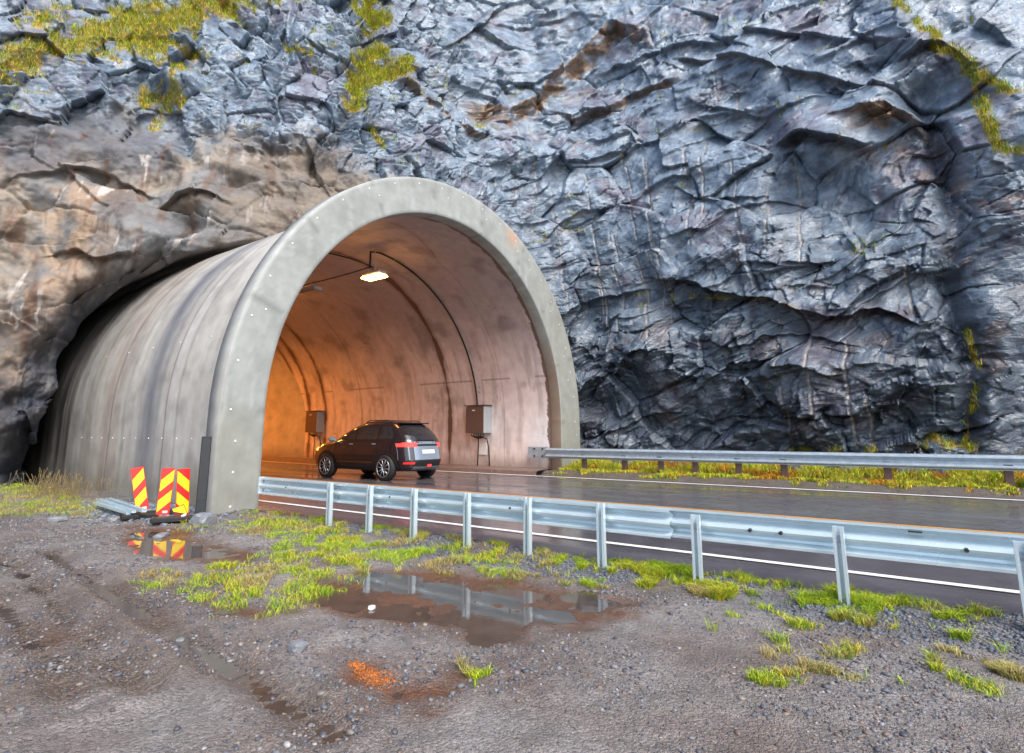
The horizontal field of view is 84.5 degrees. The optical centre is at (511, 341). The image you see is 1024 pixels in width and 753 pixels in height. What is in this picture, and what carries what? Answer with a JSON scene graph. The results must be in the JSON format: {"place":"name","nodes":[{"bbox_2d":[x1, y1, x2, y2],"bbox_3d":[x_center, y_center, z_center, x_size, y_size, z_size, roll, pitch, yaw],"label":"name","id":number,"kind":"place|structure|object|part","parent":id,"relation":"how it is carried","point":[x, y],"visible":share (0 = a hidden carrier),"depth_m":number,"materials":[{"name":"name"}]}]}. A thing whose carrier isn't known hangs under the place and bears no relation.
{"place":"outdoors","nodes":[
{"label":"outdoors","id":0,"kind":"place"},
{"bbox_2d":[47,499,235,531],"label":"crushed stone gravel","id":1,"kind":"structure","parent":0,"point":[154,506],"depth_m":9.43,"materials":[{"name":"grey gravel"}]},
{"bbox_2d":[119,509,172,519],"bbox_3d":[-5.877,2.802,9.101,0.750,0.070,0.360,7,-10,-37],"label":"rubber foot base","id":2,"kind":"object","parent":1,"relation":"on","point":[146,514],"visible":0.64,"depth_m":8.93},
{"bbox_2d":[92,501,130,514],"bbox_3d":[-6.782,2.809,9.510,1.976,0.046,0.060,-8,-12,41],"label":"steel channel","id":3,"kind":"object","parent":2,"relation":"on","point":[110,507],"visible":1,"depth_m":9.45,"materials":[{"name":"silver metal"}]},
{"bbox_2d":[96,498,135,512],"bbox_3d":[-6.780,2.795,9.604,2.326,0.046,0.061,-8,-12,42],"label":"steel channel","id":4,"kind":"object","parent":3,"relation":"on","point":[127,509],"visible":0.98,"depth_m":9.45,"materials":[{"name":"silver metal"}]},
{"bbox_2d":[156,468,175,514],"bbox_3d":[-5.632,2.444,9.158,0.190,0.740,0.017,8,-18,-30],"label":"marker board","id":5,"kind":"object","parent":2,"relation":"on","point":[165,492],"visible":1,"depth_m":9.15,"materials":[{"name":"multicoloured paint"}]},
{"bbox_2d":[0,531,621,743],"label":"water","id":6,"kind":"structure","parent":0,"point":[484,622],"depth_m":4.59,"materials":[{"name":"liquid"}]},
{"bbox_2d":[262,456,550,474],"bbox_3d":[-25.509,9.819,51.826,9.772,0.210,86.303,6,-11,-32],"label":"footpath strip","id":7,"kind":"object","parent":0,"point":[496,469],"visible":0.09,"depth_m":19.71,"materials":[{"name":"concrete"}]},
{"bbox_2d":[0,0,1023,485],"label":"cliff","id":8,"kind":"structure","parent":0,"point":[106,194],"depth_m":19.38,"materials":[{"name":"grey stone"}]},
{"bbox_2d":[0,0,1023,454],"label":"cliff grass","id":9,"kind":"structure","parent":8,"relation":"on","point":[378,74],"depth_m":19.81,"materials":[{"name":"green plant"}]},
{"bbox_2d":[0,468,1023,752],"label":"ground","id":10,"kind":"structure","parent":0,"point":[524,722],"depth_m":3.27,"materials":[{"name":"grey gravel"}]},
{"bbox_2d":[47,516,66,521],"bbox_3d":[-7.154,2.804,8.857,0.243,0.094,0.187,8,-12,-39],"label":"stone","id":11,"kind":"object","parent":10,"relation":"on","point":[57,519],"visible":0.9,"depth_m":8.80,"materials":[{"name":"grey stone"}]},
{"bbox_2d":[7,468,124,503],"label":"dry weeds","id":12,"kind":"object","parent":10,"relation":"on","point":[72,489],"visible":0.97,"depth_m":12.01,"materials":[{"name":"plant"}]},
{"bbox_2d":[106,516,120,521],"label":"stone","id":13,"kind":"object","parent":10,"relation":"on","point":[114,518],"visible":0.54,"depth_m":8.83,"materials":[{"name":"grey stone"}]},
{"bbox_2d":[130,467,148,508],"bbox_3d":[-6.333,2.522,9.581,0.190,0.740,0.018,-8,-11,-34],"label":"marker board","id":14,"kind":"object","parent":10,"relation":"on","point":[139,487],"visible":0.78,"depth_m":9.58,"materials":[{"name":"multicoloured paint"}]},
{"bbox_2d":[153,532,169,537],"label":"stone","id":15,"kind":"object","parent":10,"relation":"on","point":[162,534],"visible":0.91,"depth_m":7.66,"materials":[{"name":"grey stone"}]},
{"bbox_2d":[149,515,193,523],"bbox_3d":[-5.189,2.742,8.674,0.620,0.070,0.340,4,-12,-21],"label":"rubber foot base","id":16,"kind":"object","parent":10,"relation":"on","point":[166,519],"visible":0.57,"depth_m":8.53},
{"bbox_2d":[172,504,187,515],"bbox_3d":[-5.170,2.675,8.775,0.170,0.260,0.017,-24,-39,-31],"label":"marker board","id":17,"kind":"object","parent":16,"relation":"on","point":[180,510],"visible":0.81,"depth_m":8.79,"materials":[{"name":"yellow paint"}]},
{"bbox_2d":[176,468,189,514],"bbox_3d":[-5.236,2.410,8.958,0.019,0.740,0.190,-15,-15,41],"label":"marker board","id":18,"kind":"object","parent":16,"relation":"on","point":[182,486],"visible":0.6,"depth_m":8.97,"materials":[{"name":"multicoloured paint"}]},
{"bbox_2d":[176,637,184,641],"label":"stone","id":19,"kind":"object","parent":10,"relation":"on","point":[180,639],"visible":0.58,"depth_m":3.83,"materials":[{"name":"grey stone"}]},
{"bbox_2d":[195,436,211,513],"bbox_3d":[-4.904,2.194,8.944,0.150,1.340,0.077,5,-14,-28],"label":"plank","id":20,"kind":"object","parent":10,"relation":"on","point":[203,475],"visible":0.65,"depth_m":8.93,"materials":[{"name":"grey wood"}]},
{"bbox_2d":[190,512,216,526],"bbox_3d":[-4.643,2.696,8.484,0.239,0.212,0.292,-2,-10,13],"label":"stone","id":21,"kind":"object","parent":10,"relation":"on","point":[206,518],"visible":0.84,"depth_m":8.38,"materials":[{"name":"grey stone"}]},
{"bbox_2d":[287,639,307,654],"bbox_3d":[-1.357,1.937,3.559,0.084,0.075,0.103,-7,-11,34],"label":"stone","id":22,"kind":"object","parent":10,"relation":"on","point":[298,646],"visible":0.96,"depth_m":3.53,"materials":[{"name":"grey stone"}]},
{"bbox_2d":[21,177,580,513],"bbox_3d":[-27.940,6.217,49.405,20.079,9.425,92.350,6,-11,-31],"label":"tunnel portal","id":23,"kind":"object","parent":10,"relation":"on","point":[245,357],"visible":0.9,"depth_m":16.43,"materials":[{"name":"concrete"}]},
{"bbox_2d":[299,272,322,295],"bbox_3d":[-6.755,-2.083,19.019,0.800,0.945,0.380,-7,-12,35],"label":"tunnel lamp","id":24,"kind":"object","parent":23,"relation":"attached to","point":[312,289],"visible":0.92,"depth_m":18.84,"materials":[{"name":"metal"}]},
{"bbox_2d":[303,266,370,285],"bbox_3d":[-6.836,-1.933,19.053,6.404,0.061,0.036,-7,-12,37],"label":"lamp cable","id":25,"kind":"object","parent":24,"relation":"attached to","point":[337,276],"visible":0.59,"depth_m":18.07,"materials":[{"name":"black rubber"}]},
{"bbox_2d":[305,410,323,457],"bbox_3d":[-9.323,4.401,26.509,0.950,2.216,0.468,-7,-12,35],"label":"junction box","id":26,"kind":"object","parent":23,"relation":"attached to","point":[314,421],"visible":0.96,"depth_m":26.43,"materials":[{"name":"white paint"}]},
{"bbox_2d":[305,412,316,431],"bbox_3d":[-9.442,3.798,26.440,0.820,0.940,0.024,-7,-12,35],"label":"door","id":27,"kind":"structure","parent":26,"relation":"in","point":[311,417],"depth_m":26.43,"materials":[{"name":"brown paint"}]},
{"bbox_2d":[328,253,372,267],"bbox_3d":[-5.525,-2.518,16.905,2.774,0.458,0.158,3,-10,-19],"label":"side cable","id":28,"kind":"object","parent":23,"relation":"attached to","point":[350,258],"visible":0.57,"depth_m":17.13,"materials":[{"name":"black rubber"}]},
{"bbox_2d":[361,248,387,280],"bbox_3d":[-4.191,-2.382,17.214,0.800,0.945,0.380,-7,-12,35],"label":"tunnel lamp","id":29,"kind":"object","parent":23,"relation":"attached to","point":[375,274],"visible":1,"depth_m":17.05,"materials":[{"name":"metal"}]},
{"bbox_2d":[369,251,477,404],"bbox_3d":[-2.832,-0.061,19.117,0.091,4.989,5.274,-7,-12,36],"label":"power cable","id":30,"kind":"object","parent":23,"relation":"attached to","point":[431,290],"visible":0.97,"depth_m":19.84,"materials":[{"name":"black rubber"}]},
{"bbox_2d":[464,405,492,465],"bbox_3d":[-1.216,3.436,20.386,0.950,2.216,0.520,-7,-12,35],"label":"junction box","id":31,"kind":"object","parent":23,"relation":"attached to","point":[478,419],"visible":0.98,"depth_m":20.30,"materials":[{"name":"brown paint"}]},
{"bbox_2d":[466,406,483,432],"bbox_3d":[-1.348,2.830,20.298,0.820,0.940,0.027,-7,-12,35],"label":"door","id":32,"kind":"structure","parent":31,"relation":"in","point":[474,419],"depth_m":20.27,"materials":[{"name":"brown paint"}]},
{"bbox_2d":[368,605,375,610],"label":"stone","id":33,"kind":"object","parent":10,"relation":"on","point":[371,607],"visible":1,"depth_m":4.50,"materials":[{"name":"white stone"}]},
{"bbox_2d":[347,659,406,692],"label":"fallen leaves","id":34,"kind":"object","parent":10,"relation":"on","point":[366,673],"visible":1,"depth_m":3.25,"materials":[{"name":"orange plant"}]},
{"bbox_2d":[0,482,1023,697],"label":"grass","id":35,"kind":"structure","parent":10,"relation":"on","point":[721,591],"depth_m":5.09,"materials":[{"name":"green plant"}]},
{"bbox_2d":[609,460,634,465],"bbox_3d":[3.584,4.065,18.340,0.819,0.382,0.546,-6,-11,32],"label":"fallen rock","id":36,"kind":"object","parent":10,"relation":"on","point":[621,461],"visible":0.09,"depth_m":18.14,"materials":[{"name":"stone"}]},
{"bbox_2d":[257,477,1023,618],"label":"guardrail","id":37,"kind":"object","parent":10,"relation":"on","point":[841,541],"visible":0.91,"depth_m":5.22,"materials":[{"name":"metal"}]},
{"bbox_2d":[528,447,1023,487],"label":"guardrail","id":38,"kind":"object","parent":10,"relation":"on","point":[1008,465],"visible":0.81,"depth_m":14.28,"materials":[{"name":"metal"}]},
{"bbox_2d":[780,465,806,471],"bbox_3d":[7.754,3.595,15.401,0.530,0.371,0.849,1,-9,-4],"label":"fallen rock","id":39,"kind":"object","parent":10,"relation":"on","point":[796,466],"visible":0.22,"depth_m":15.15,"materials":[{"name":"stone"}]},
{"bbox_2d":[824,466,857,472],"bbox_3d":[8.642,3.491,14.776,0.624,0.499,0.811,7,-12,-36],"label":"fallen rock","id":40,"kind":"object","parent":10,"relation":"on","point":[840,467],"visible":0.06,"depth_m":14.57,"materials":[{"name":"stone"}]},
{"bbox_2d":[892,468,925,475],"bbox_3d":[9.782,3.347,13.975,0.786,0.655,0.655,-1,-9,6],"label":"fallen rock","id":41,"kind":"object","parent":10,"relation":"on","point":[904,469],"visible":0.05,"depth_m":13.70,"materials":[{"name":"stone"}]},
{"bbox_2d":[927,469,953,476],"bbox_3d":[10.357,3.274,13.571,0.618,0.463,0.515,3,-10,-19],"label":"fallen rock","id":42,"kind":"object","parent":10,"relation":"on","point":[939,470],"visible":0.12,"depth_m":13.37,"materials":[{"name":"stone"}]},
{"bbox_2d":[253,460,1023,613],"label":"road","id":43,"kind":"structure","parent":0,"point":[997,514],"depth_m":8.88,"materials":[{"name":"grey asphalt"}]},
{"bbox_2d":[314,420,440,480],"bbox_3d":[-4.149,3.283,17.160,4.435,1.700,2.160,-6,-11,34],"label":"car","id":44,"kind":"object","parent":43,"relation":"on","point":[384,450],"visible":0.99,"depth_m":16.08,"materials":[{"name":"paint"}]},
{"bbox_3d":[-4.793,2.796,17.167,1.034,0.385,0.836,-6,-11,34],"label":"window","id":45,"kind":"part","parent":44,"relation":"part of","materials":[{"name":"black glass"}]},
{"bbox_3d":[-4.142,2.655,16.318,0.880,0.385,0.153,-6,-11,34],"label":"window","id":46,"kind":"part","parent":44,"relation":"part of","materials":[{"name":"black glass"}]},
{"bbox_3d":[-3.501,2.586,15.898,0.541,0.343,0.139,-5,-11,28],"label":"window","id":47,"kind":"part","parent":44,"relation":"part of","materials":[{"name":"black glass"}]},
{"bbox_3d":[-2.700,2.641,16.262,0.647,0.416,1.440,-6,-11,34],"label":"rear window","id":48,"kind":"part","parent":44,"relation":"part of","materials":[{"name":"black glass"}]},
{"bbox_2d":[259,500,1019,592],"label":"road edge line","id":49,"kind":"object","parent":43,"relation":"on","point":[897,577],"visible":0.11,"depth_m":5.80,"materials":[{"name":"paint"}]},
{"bbox_2d":[262,476,1023,534],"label":"road centre line","id":50,"kind":"object","parent":43,"relation":"on","point":[694,509],"visible":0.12,"depth_m":9.39,"materials":[{"name":"white paint"}]},
{"bbox_2d":[266,461,1023,500],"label":"road edge line","id":51,"kind":"object","parent":43,"relation":"on","point":[733,485],"visible":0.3,"depth_m":13.72,"materials":[{"name":"paint"}]},
{"bbox_2d":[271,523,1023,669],"bbox_3d":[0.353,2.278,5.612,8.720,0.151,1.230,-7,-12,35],"label":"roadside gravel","id":52,"kind":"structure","parent":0,"point":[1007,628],"depth_m":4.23,"materials":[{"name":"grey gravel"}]},
{"bbox_2d":[552,459,1023,494],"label":"verge grass","id":53,"kind":"structure","parent":0,"point":[983,479],"depth_m":14.38,"materials":[{"name":"green plant"}]},
{"bbox_3d":[-6.835,2.849,9.811,2.242,0.046,0.060,-8,-12,42],"label":"steel channel","id":54,"kind":"object","parent":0,"visible":0},
{"bbox_2d":[106,497,146,511],"bbox_3d":[-6.569,2.765,9.550,2.311,0.046,0.061,-8,-13,43],"label":"steel channel","id":55,"kind":"object","parent":54,"relation":"on","point":[137,508],"visible":0.93,"depth_m":9.40,"materials":[{"name":"silver metal"}]}
]}

